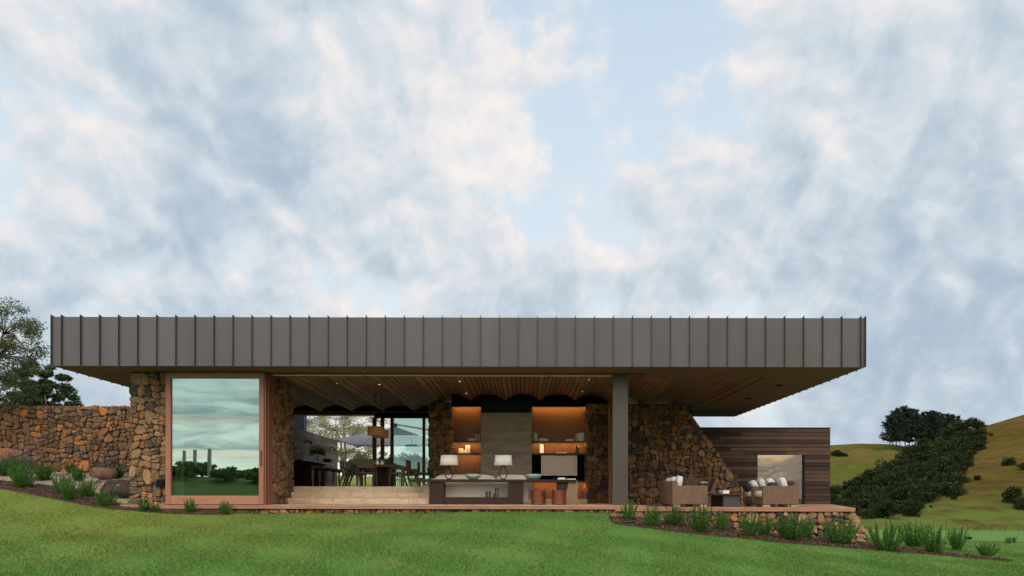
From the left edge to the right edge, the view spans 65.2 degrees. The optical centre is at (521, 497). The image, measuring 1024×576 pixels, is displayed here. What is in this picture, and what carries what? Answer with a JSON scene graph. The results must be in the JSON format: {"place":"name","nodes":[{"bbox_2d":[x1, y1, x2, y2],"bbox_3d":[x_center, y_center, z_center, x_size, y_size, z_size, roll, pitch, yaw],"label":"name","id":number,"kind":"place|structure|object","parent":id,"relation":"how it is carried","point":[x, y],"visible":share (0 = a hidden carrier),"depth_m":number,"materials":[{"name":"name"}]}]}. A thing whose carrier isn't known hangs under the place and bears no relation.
{"place":"outdoors","nodes":[
{"label":"outdoors","id":0,"kind":"place"},
{"bbox_2d":[0,470,130,502],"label":"gravel ground","id":1,"kind":"structure","parent":0,"point":[50,482],"depth_m":22.73,"materials":[{"name":"gravel"}]},
{"bbox_2d":[0,444,23,472],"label":"lavender bush","id":2,"kind":"object","parent":1,"relation":"on","point":[6,461],"visible":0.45,"depth_m":23.55,"materials":[{"name":"green plant"}]},
{"bbox_2d":[0,459,24,474],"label":"rosemary shrub","id":3,"kind":"object","parent":1,"relation":"on","point":[3,470],"visible":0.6,"depth_m":23.18,"materials":[{"name":"green plant"}]},
{"bbox_2d":[0,297,52,413],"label":"olive tree","id":4,"kind":"object","parent":1,"relation":"on","point":[6,345],"visible":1,"depth_m":24.13,"materials":[{"name":"green plant"}]},
{"bbox_2d":[31,463,55,480],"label":"rosemary shrub","id":5,"kind":"object","parent":1,"relation":"on","point":[42,473],"visible":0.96,"depth_m":22.83,"materials":[{"name":"green plant"}]},
{"bbox_2d":[67,465,86,480],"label":"rosemary shrub","id":6,"kind":"object","parent":1,"relation":"on","point":[76,477],"visible":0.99,"depth_m":23.00,"materials":[{"name":"green plant"}]},
{"bbox_2d":[89,467,117,479],"bbox_3d":[-12.322,-0.644,23.605,0.657,0.484,0.825,0,0,-44],"label":"boulder","id":7,"kind":"object","parent":1,"relation":"on","point":[103,473],"visible":0.74,"depth_m":23.36,"materials":[{"name":"stone"}]},
{"bbox_2d":[292,459,333,485],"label":"kitchen island","id":8,"kind":"structure","parent":0,"point":[302,473],"depth_m":28.20,"materials":[{"name":"black stone"}]},
{"bbox_2d":[308,444,326,455],"bbox_3d":[-7.217,-1.573,28.302,0.672,0.588,0.550,0,0,0],"label":"flower vase","id":9,"kind":"object","parent":8,"relation":"on","point":[317,449],"visible":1,"depth_m":28.24,"materials":[{"name":"green glass"}]},
{"bbox_2d":[336,423,427,447],"bbox_3d":[-5.469,-1.813,35.719,4.911,3.026,3.189,0,0,-38],"label":"garden umbrella","id":10,"kind":"object","parent":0,"point":[402,437],"visible":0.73,"depth_m":35.05,"materials":[{"name":"grey fabric"}]},
{"bbox_2d":[0,476,1023,575],"bbox_3d":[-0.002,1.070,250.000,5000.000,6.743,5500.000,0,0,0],"label":"lawn ground","id":11,"kind":"structure","parent":0,"point":[990,535],"depth_m":16.20,"materials":[{"name":"plant"}]},
{"bbox_2d":[19,448,40,474],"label":"lavender bush","id":12,"kind":"object","parent":11,"relation":"on","point":[30,462],"visible":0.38,"depth_m":23.97,"materials":[{"name":"green plant"}]},
{"bbox_2d":[0,360,84,406],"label":"gum tree","id":13,"kind":"object","parent":11,"relation":"on","point":[45,385],"visible":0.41,"depth_m":45.61,"materials":[{"name":"green plant"}]},
{"bbox_2d":[0,405,131,474],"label":"garden wall","id":14,"kind":"structure","parent":11,"relation":"on","point":[57,437],"depth_m":25.07,"materials":[{"name":"stone"}]},
{"bbox_2d":[0,480,229,514],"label":"mulch bed","id":15,"kind":"object","parent":11,"relation":"on","point":[87,499],"visible":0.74,"depth_m":20.67,"materials":[{"name":"soil"}]},
{"bbox_2d":[5,462,38,486],"bbox_3d":[-13.570,-0.617,21.725,0.789,0.715,0.692,0,0,-21],"label":"rosemary shrub","id":16,"kind":"object","parent":15,"relation":"on","point":[22,479],"visible":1,"depth_m":21.67,"materials":[{"name":"green plant"}]},
{"bbox_2d":[52,471,70,492],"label":"rosemary shrub","id":17,"kind":"object","parent":15,"relation":"on","point":[56,486],"visible":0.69,"depth_m":21.23,"materials":[{"name":"green plant"}]},
{"bbox_2d":[57,477,79,499],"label":"rosemary shrub","id":18,"kind":"object","parent":15,"relation":"on","point":[66,494],"visible":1,"depth_m":20.62,"materials":[{"name":"green plant"}]},
{"bbox_2d":[77,479,97,495],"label":"rosemary shrub","id":19,"kind":"object","parent":15,"relation":"on","point":[87,489],"visible":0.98,"depth_m":21.15,"materials":[{"name":"green plant"}]},
{"bbox_2d":[94,488,118,505],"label":"rosemary shrub","id":20,"kind":"object","parent":15,"relation":"on","point":[102,500],"visible":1,"depth_m":20.38,"materials":[{"name":"green plant"}]},
{"bbox_2d":[100,479,131,498],"bbox_3d":[-10.838,-0.138,21.475,0.857,0.702,0.690,0,0,-28],"label":"boulder","id":21,"kind":"object","parent":15,"relation":"on","point":[121,487],"visible":0.49,"depth_m":21.27,"materials":[{"name":"stone"}]},
{"bbox_2d":[183,497,197,511],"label":"rosemary shrub","id":22,"kind":"object","parent":15,"relation":"on","point":[190,507],"visible":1,"depth_m":20.05,"materials":[{"name":"green plant"}]},
{"bbox_2d":[219,500,234,513],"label":"rosemary shrub","id":23,"kind":"object","parent":15,"relation":"on","point":[224,508],"visible":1,"depth_m":20.07,"materials":[{"name":"green plant"}]},
{"bbox_2d":[292,427,337,485],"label":"wall","id":24,"kind":"structure","parent":11,"relation":"on","point":[300,436],"depth_m":33.80,"materials":[{"name":"concrete"}]},
{"bbox_2d":[307,416,394,485],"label":"pale tree","id":25,"kind":"object","parent":11,"relation":"on","point":[357,428],"visible":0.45,"depth_m":41.47,"materials":[{"name":"green plant"}]},
{"bbox_2d":[398,451,416,473],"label":"distant tree","id":26,"kind":"object","parent":11,"relation":"on","point":[412,459],"visible":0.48,"depth_m":82.59,"materials":[{"name":"green plant"}]},
{"bbox_2d":[413,456,428,475],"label":"distant tree","id":27,"kind":"object","parent":11,"relation":"on","point":[426,467],"visible":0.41,"depth_m":77.64,"materials":[{"name":"green plant"}]},
{"bbox_2d":[50,314,865,513],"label":"house","id":28,"kind":"structure","parent":11,"relation":"on","point":[217,404],"depth_m":21.09,"materials":[{"name":"grey metal"}]},
{"bbox_2d":[165,373,263,503],"bbox_3d":[-8.007,-1.529,20.907,2.560,3.430,0.145,0,0,0],"label":"sliding door","id":29,"kind":"structure","parent":28,"relation":"in","point":[169,499],"depth_m":20.86,"materials":[{"name":"brown wood"}]},
{"bbox_2d":[293,416,306,430],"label":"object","id":30,"kind":"object","parent":28,"relation":"in","point":[300,422],"visible":0.09,"depth_m":33.70,"materials":[{"name":"grey metal"}]},
{"bbox_2d":[339,460,359,485],"bbox_3d":[-5.687,-0.764,26.450,0.641,0.892,0.550,0,0,0],"label":"dining chair","id":31,"kind":"object","parent":28,"relation":"on","point":[342,467],"visible":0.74,"depth_m":26.20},
{"bbox_2d":[345,461,365,485],"bbox_3d":[-5.687,-0.764,27.350,0.641,0.892,0.550,0,0,0],"label":"dining chair","id":32,"kind":"object","parent":28,"relation":"on","point":[348,466],"visible":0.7,"depth_m":27.37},
{"bbox_2d":[293,406,428,486],"bbox_3d":[-6.197,-1.949,31.200,6.200,3.255,0.200,0,0,0],"label":"rear window","id":33,"kind":"structure","parent":28,"relation":"in","point":[382,416],"depth_m":31.14,"materials":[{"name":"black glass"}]},
{"bbox_2d":[357,459,376,485],"bbox_3d":[-4.933,-0.763,25.532,0.550,0.892,0.641,0,0,0],"label":"dining chair","id":34,"kind":"object","parent":28,"relation":"on","point":[365,463],"visible":0.93,"depth_m":25.27,"materials":[{"name":"wood"}]},
{"bbox_2d":[368,417,383,435],"bbox_3d":[-4.777,-2.787,26.200,0.524,1.513,0.524,0,0,0],"label":"pendant lamp","id":35,"kind":"object","parent":28,"relation":"hanging from","point":[375,430],"visible":1,"depth_m":25.99,"materials":[{"name":"brown wood"}]},
{"bbox_2d":[356,465,404,485],"bbox_3d":[-4.749,-0.699,27.050,1.400,0.750,1.500,0,0,0],"label":"dining table","id":36,"kind":"object","parent":28,"relation":"on","point":[382,475],"visible":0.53,"depth_m":26.80,"materials":[{"name":"brown wood"}]},
{"bbox_2d":[389,460,411,486],"bbox_3d":[-3.951,-0.761,26.191,0.641,0.892,0.550,0,0,8],"label":"dining chair","id":37,"kind":"object","parent":28,"relation":"on","point":[407,466],"visible":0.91,"depth_m":25.99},
{"bbox_2d":[401,462,420,486],"bbox_3d":[-3.780,-0.761,27.450,0.641,0.892,0.550,0,0,0],"label":"dining chair","id":38,"kind":"object","parent":28,"relation":"on","point":[416,473],"visible":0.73,"depth_m":27.20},
{"bbox_2d":[423,475,527,501],"bbox_3d":[-1.359,-0.267,24.225,3.120,0.830,1.050,0,0,0],"label":"sofa","id":39,"kind":"object","parent":28,"relation":"on","point":[465,489],"visible":0.59,"depth_m":23.72,"materials":[{"name":"beige fabric"}]},
{"bbox_2d":[410,479,577,504],"bbox_3d":[-0.790,-0.152,23.250,4.820,0.722,0.600,0,0,0],"label":"console table","id":40,"kind":"object","parent":28,"relation":"on","point":[437,491],"visible":0.81,"depth_m":23.00,"materials":[{"name":"brown wood"}]},
{"bbox_2d":[440,455,457,478],"bbox_3d":[-2.104,-0.866,23.200,0.536,0.700,0.332,0,0,0],"label":"table lamp","id":41,"kind":"object","parent":40,"relation":"on","point":[450,460],"visible":0.88,"depth_m":23.08,"materials":[{"name":"fabric"}]},
{"bbox_2d":[494,455,511,478],"bbox_3d":[-0.532,-0.863,23.200,0.536,0.700,0.332,0,0,0],"label":"table lamp","id":42,"kind":"object","parent":40,"relation":"on","point":[503,460],"visible":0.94,"depth_m":23.08,"materials":[{"name":"fabric"}]},
{"bbox_2d":[531,490,545,504],"bbox_3d":[0.472,0.006,22.500,0.430,0.401,0.430,0,0,0],"label":"coil stool","id":43,"kind":"object","parent":28,"relation":"on","point":[538,497],"visible":1,"depth_m":22.32,"materials":[{"name":"wood"}]},
{"bbox_2d":[541,456,576,478],"bbox_3d":[1.300,-1.004,27.825,1.240,0.877,0.250,0,0,0],"label":"television","id":44,"kind":"object","parent":28,"relation":"on","point":[556,467],"visible":0.8,"depth_m":27.71,"materials":[{"name":"grey"}]},
{"bbox_2d":[551,490,566,504],"bbox_3d":[1.042,0.007,22.300,0.420,0.401,0.420,0,0,0],"label":"coil stool","id":45,"kind":"object","parent":28,"relation":"on","point":[558,497],"visible":1,"depth_m":22.12,"materials":[{"name":"wood"}]},
{"bbox_2d":[608,397,611,503],"bbox_3d":[2.942,-1.507,26.651,0.131,3.445,1.514,0,0,6],"label":"folded door","id":46,"kind":"structure","parent":28,"relation":"in","point":[609,400],"depth_m":26.17,"materials":[{"name":"wood"}]},
{"bbox_2d":[610,504,871,542],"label":"terrace","id":47,"kind":"structure","parent":11,"relation":"on","point":[819,514],"depth_m":19.64,"materials":[{"name":"stone"}]},
{"bbox_2d":[660,481,707,506],"bbox_3d":[4.347,-0.090,21.525,0.926,0.675,1.850,0,0,0],"label":"wicker loveseat","id":48,"kind":"object","parent":47,"relation":"on","point":[672,492],"visible":0.94,"depth_m":20.60,"materials":[{"name":"beige wicker"}]},
{"bbox_2d":[681,478,700,504],"bbox_3d":[5.347,-0.175,25.300,0.506,0.850,0.600,0,0,0],"label":"wicker chair","id":49,"kind":"object","parent":47,"relation":"on","point":[692,481],"visible":0.19,"depth_m":25.00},
{"bbox_2d":[708,494,746,506],"bbox_3d":[5.457,0.077,21.710,0.891,0.345,1.580,0,0,0],"label":"coffee table","id":50,"kind":"object","parent":47,"relation":"on","point":[726,500],"visible":0.85,"depth_m":21.00,"materials":[{"name":"wood"}]},
{"bbox_2d":[743,482,779,506],"bbox_3d":[6.674,-0.086,22.005,0.946,0.675,0.890,0,0,0],"label":"wicker armchair","id":51,"kind":"object","parent":47,"relation":"on","point":[748,499],"visible":0.23,"depth_m":22.01,"materials":[{"name":"brown wicker"}]},
{"bbox_2d":[700,427,830,503],"bbox_3d":[8.487,-1.160,31.985,5.810,2.830,5.030,0,0,0],"label":"timber annex","id":52,"kind":"object","parent":47,"relation":"on","point":[801,455],"visible":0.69,"depth_m":29.48,"materials":[{"name":"brown wood"}]},
{"bbox_2d":[758,455,803,503],"bbox_3d":[9.566,-0.653,29.600,1.721,1.820,0.200,0,0,0],"label":"window","id":53,"kind":"structure","parent":52,"relation":"in","point":[790,467],"depth_m":29.56,"materials":[{"name":"clear glass"}]},
{"bbox_2d":[753,481,798,506],"bbox_3d":[6.674,-0.086,21.050,0.946,0.675,0.900,0,0,0],"label":"wicker armchair","id":54,"kind":"object","parent":47,"relation":"on","point":[768,496],"visible":0.98,"depth_m":20.60,"materials":[{"name":"beige wicker"}]},
{"bbox_2d":[609,516,1011,561],"bbox_3d":[6.577,0.965,18.834,8.932,1.010,1.629,0,0,3],"label":"mulch bed","id":55,"kind":"object","parent":11,"relation":"on","point":[773,539],"visible":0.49,"depth_m":18.23,"materials":[{"name":"soil"}]},
{"bbox_2d":[0,479,1012,559],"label":"bark litter","id":56,"kind":"object","parent":55,"relation":"on","point":[818,540],"visible":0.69,"depth_m":18.70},
{"bbox_2d":[620,499,638,518],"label":"rosemary shrub","id":57,"kind":"object","parent":55,"relation":"on","point":[630,512],"visible":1,"depth_m":19.19,"materials":[{"name":"green plant"}]},
{"bbox_2d":[642,506,660,525],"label":"rosemary shrub","id":58,"kind":"object","parent":55,"relation":"on","point":[653,519],"visible":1,"depth_m":18.45,"materials":[{"name":"green plant"}]},
{"bbox_2d":[661,503,686,525],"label":"rosemary shrub","id":59,"kind":"object","parent":55,"relation":"on","point":[675,519],"visible":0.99,"depth_m":18.85,"materials":[{"name":"green plant"}]},
{"bbox_2d":[686,502,715,531],"bbox_3d":[4.094,0.445,18.411,0.561,0.722,0.640,0,0,-22],"label":"rosemary shrub","id":60,"kind":"object","parent":55,"relation":"on","point":[701,524],"visible":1,"depth_m":18.35,"materials":[{"name":"green plant"}]},
{"bbox_2d":[710,509,730,530],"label":"rosemary shrub","id":61,"kind":"object","parent":55,"relation":"on","point":[723,524],"visible":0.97,"depth_m":19.02,"materials":[{"name":"green plant"}]},
{"bbox_2d":[738,512,761,536],"bbox_3d":[5.250,0.621,18.448,0.469,0.599,0.522,0,0,-37],"label":"rosemary shrub","id":62,"kind":"object","parent":55,"relation":"on","point":[754,528],"visible":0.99,"depth_m":18.40,"materials":[{"name":"green plant"}]},
{"bbox_2d":[758,514,774,534],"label":"rosemary shrub","id":63,"kind":"object","parent":55,"relation":"on","point":[767,527],"visible":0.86,"depth_m":18.98,"materials":[{"name":"green plant"}]},
{"bbox_2d":[770,512,814,539],"bbox_3d":[6.207,0.656,18.491,0.979,0.684,0.859,0,0,38],"label":"rosemary shrub","id":64,"kind":"object","parent":55,"relation":"on","point":[787,531],"visible":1,"depth_m":18.39,"materials":[{"name":"green plant"}]},
{"bbox_2d":[802,516,814,537],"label":"rosemary shrub","id":65,"kind":"object","parent":55,"relation":"on","point":[810,535],"visible":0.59,"depth_m":19.15,"materials":[{"name":"green plant"}]},
{"bbox_2d":[819,518,861,543],"bbox_3d":[7.368,0.782,18.495,0.929,0.621,0.834,0,0,23],"label":"rosemary shrub","id":66,"kind":"object","parent":55,"relation":"on","point":[838,536],"visible":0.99,"depth_m":18.41,"materials":[{"name":"green plant"}]},
{"bbox_2d":[866,518,906,549],"bbox_3d":[8.243,0.828,18.061,0.826,0.722,0.846,0,0,16],"label":"rosemary shrub","id":67,"kind":"object","parent":55,"relation":"on","point":[890,544],"visible":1,"depth_m":17.98,"materials":[{"name":"green plant"}]},
{"bbox_2d":[897,520,929,547],"bbox_3d":[9.587,0.890,19.554,0.769,0.689,0.675,0,0,9],"label":"rosemary shrub","id":68,"kind":"object","parent":55,"relation":"on","point":[909,541],"visible":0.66,"depth_m":19.51,"materials":[{"name":"green plant"}]},
{"bbox_2d":[914,523,949,552],"bbox_3d":[9.400,0.932,18.366,0.674,0.690,0.764,0,0,-12],"label":"rosemary shrub","id":69,"kind":"object","parent":55,"relation":"on","point":[933,544],"visible":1,"depth_m":18.19,"materials":[{"name":"green plant"}]},
{"bbox_2d":[946,526,968,549],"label":"rosemary shrub","id":70,"kind":"object","parent":55,"relation":"on","point":[955,541],"visible":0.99,"depth_m":20.16,"materials":[{"name":"green plant"}]},
{"bbox_2d":[974,540,999,555],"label":"rosemary shrub","id":71,"kind":"object","parent":55,"relation":"on","point":[982,550],"visible":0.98,"depth_m":18.61,"materials":[{"name":"green plant"}]},
{"bbox_2d":[884,517,1023,531],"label":"farm fence","id":72,"kind":"object","parent":11,"relation":"on","point":[955,522],"visible":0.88,"depth_m":96.99,"materials":[{"name":"brown wood"}]},
{"bbox_2d":[0,0,1023,477],"label":"sky","id":73,"kind":"structure","parent":0,"point":[162,158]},
{"bbox_2d":[830,443,903,494],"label":"green hill","id":74,"kind":"structure","parent":0,"point":[861,458],"depth_m":279.16,"materials":[{"name":"plant"}]},
{"bbox_2d":[878,415,904,449],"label":"pine tree","id":75,"kind":"object","parent":74,"relation":"on","point":[890,427],"visible":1,"depth_m":299.26,"materials":[{"name":"green plant"}]},
{"bbox_2d":[894,412,912,451],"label":"pine tree","id":76,"kind":"object","parent":74,"relation":"on","point":[903,424],"visible":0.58,"depth_m":301.86,"materials":[{"name":"green plant"}]},
{"bbox_2d":[899,405,917,447],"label":"pine tree","id":77,"kind":"object","parent":74,"relation":"on","point":[906,413],"visible":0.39,"depth_m":312.71,"materials":[{"name":"green plant"}]},
{"bbox_2d":[904,409,927,443],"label":"pine tree","id":78,"kind":"object","parent":74,"relation":"on","point":[915,422],"visible":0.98,"depth_m":304.95,"materials":[{"name":"green plant"}]},
{"bbox_2d":[924,410,943,439],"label":"pine tree","id":79,"kind":"object","parent":74,"relation":"on","point":[934,415],"visible":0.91,"depth_m":304.23,"materials":[{"name":"green plant"}]},
{"bbox_2d":[939,413,953,430],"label":"pine tree","id":80,"kind":"object","parent":74,"relation":"on","point":[947,418],"visible":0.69,"depth_m":303.55,"materials":[{"name":"green plant"}]},
{"bbox_2d":[838,415,1023,530],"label":"hillside","id":81,"kind":"structure","parent":0,"point":[981,503],"depth_m":118.34,"materials":[{"name":"plant"}]},
{"bbox_2d":[843,476,869,488],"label":"bush","id":82,"kind":"object","parent":81,"relation":"on","point":[858,481],"visible":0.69,"depth_m":168.31,"materials":[{"name":"green plant"}]},
{"bbox_2d":[843,497,871,508],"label":"bush","id":83,"kind":"object","parent":81,"relation":"on","point":[863,502],"visible":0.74,"depth_m":119.49,"materials":[{"name":"green plant"}]},
{"bbox_2d":[856,508,876,518],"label":"bush","id":84,"kind":"object","parent":81,"relation":"on","point":[867,513],"visible":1,"depth_m":102.81,"materials":[{"name":"green plant"}]},
{"bbox_2d":[853,491,881,508],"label":"bush","id":85,"kind":"object","parent":81,"relation":"on","point":[874,496],"visible":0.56,"depth_m":123.07,"materials":[{"name":"green plant"}]},
{"bbox_2d":[862,468,887,483],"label":"bush","id":86,"kind":"object","parent":81,"relation":"on","point":[872,473],"visible":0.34,"depth_m":165.62,"materials":[{"name":"green plant"}]},
{"bbox_2d":[868,478,890,485],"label":"bush","id":87,"kind":"object","parent":81,"relation":"on","point":[874,482],"visible":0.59,"depth_m":151.56,"materials":[{"name":"green plant"}]},
{"bbox_2d":[874,472,895,485],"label":"bush","id":88,"kind":"object","parent":81,"relation":"on","point":[887,476],"visible":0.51,"depth_m":151.76,"materials":[{"name":"green plant"}]},
{"bbox_2d":[873,458,900,471],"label":"bush","id":89,"kind":"object","parent":81,"relation":"on","point":[885,464],"visible":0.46,"depth_m":177.11,"materials":[{"name":"green plant"}]},
{"bbox_2d":[873,500,902,517],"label":"bush","id":90,"kind":"object","parent":81,"relation":"on","point":[890,508],"visible":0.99,"depth_m":102.78,"materials":[{"name":"green plant"}]},
{"bbox_2d":[893,468,918,481],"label":"bush","id":91,"kind":"object","parent":81,"relation":"on","point":[904,474],"visible":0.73,"depth_m":146.87,"materials":[{"name":"green plant"}]},
{"bbox_2d":[893,484,919,499],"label":"bush","id":92,"kind":"object","parent":81,"relation":"on","point":[901,492],"visible":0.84,"depth_m":123.02,"materials":[{"name":"green plant"}]},
{"bbox_2d":[900,477,922,489],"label":"bush","id":93,"kind":"object","parent":81,"relation":"on","point":[910,481],"visible":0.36,"depth_m":124.89,"materials":[{"name":"green plant"}]},
{"bbox_2d":[902,506,921,516],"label":"bush","id":94,"kind":"object","parent":81,"relation":"on","point":[908,511],"visible":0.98,"depth_m":106.31,"materials":[{"name":"green plant"}]},
{"bbox_2d":[907,490,933,503],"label":"bush","id":95,"kind":"object","parent":81,"relation":"on","point":[923,497],"visible":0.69,"depth_m":117.83,"materials":[{"name":"green plant"}]},
{"bbox_2d":[912,450,934,460],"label":"bush","id":96,"kind":"object","parent":81,"relation":"on","point":[921,455],"visible":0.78,"depth_m":173.70,"materials":[{"name":"green plant"}]},
{"bbox_2d":[912,442,935,452],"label":"bush","id":97,"kind":"object","parent":81,"relation":"on","point":[920,447],"visible":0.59,"depth_m":183.96,"materials":[{"name":"green plant"}]},
{"bbox_2d":[915,483,941,499],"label":"bush","id":98,"kind":"object","parent":81,"relation":"on","point":[931,488],"visible":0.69,"depth_m":119.95,"materials":[{"name":"green plant"}]},
{"bbox_2d":[927,442,950,454],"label":"bush","id":99,"kind":"object","parent":81,"relation":"on","point":[940,448],"visible":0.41,"depth_m":175.38,"materials":[{"name":"green plant"}]},
{"bbox_2d":[932,457,953,473],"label":"bush","id":100,"kind":"object","parent":81,"relation":"on","point":[940,466],"visible":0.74,"depth_m":145.38,"materials":[{"name":"green plant"}]},
{"bbox_2d":[939,473,964,487],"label":"bush","id":101,"kind":"object","parent":81,"relation":"on","point":[950,478],"visible":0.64,"depth_m":126.75,"materials":[{"name":"green plant"}]},
{"bbox_2d":[939,482,968,496],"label":"bush","id":102,"kind":"object","parent":81,"relation":"on","point":[950,489],"visible":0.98,"depth_m":121.28,"materials":[{"name":"green plant"}]},
{"bbox_2d":[949,453,967,463],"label":"bush","id":103,"kind":"object","parent":81,"relation":"on","point":[957,458],"visible":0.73,"depth_m":154.76,"materials":[{"name":"green plant"}]},
{"bbox_2d":[953,441,977,454],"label":"bush","id":104,"kind":"object","parent":81,"relation":"on","point":[962,448],"visible":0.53,"depth_m":163.61,"materials":[{"name":"green plant"}]},
{"bbox_2d":[961,417,984,429],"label":"bush","id":105,"kind":"object","parent":81,"relation":"on","point":[974,422],"visible":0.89,"depth_m":198.89,"materials":[{"name":"green plant"}]},
{"bbox_2d":[963,439,987,450],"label":"bush","id":106,"kind":"object","parent":81,"relation":"on","point":[979,445],"visible":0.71,"depth_m":166.78,"materials":[{"name":"green plant"}]},
{"bbox_2d":[968,427,988,435],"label":"bush","id":107,"kind":"object","parent":81,"relation":"on","point":[979,431],"visible":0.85,"depth_m":183.94,"materials":[{"name":"green plant"}]},
{"bbox_2d":[1001,485,1023,502],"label":"bush","id":108,"kind":"object","parent":81,"relation":"on","point":[1013,492],"visible":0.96,"depth_m":113.31,"materials":[{"name":"green plant"}]},
{"bbox_2d":[1012,496,1023,509],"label":"bush","id":109,"kind":"object","parent":81,"relation":"on","point":[1018,502],"visible":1,"depth_m":109.97,"materials":[{"name":"green plant"}]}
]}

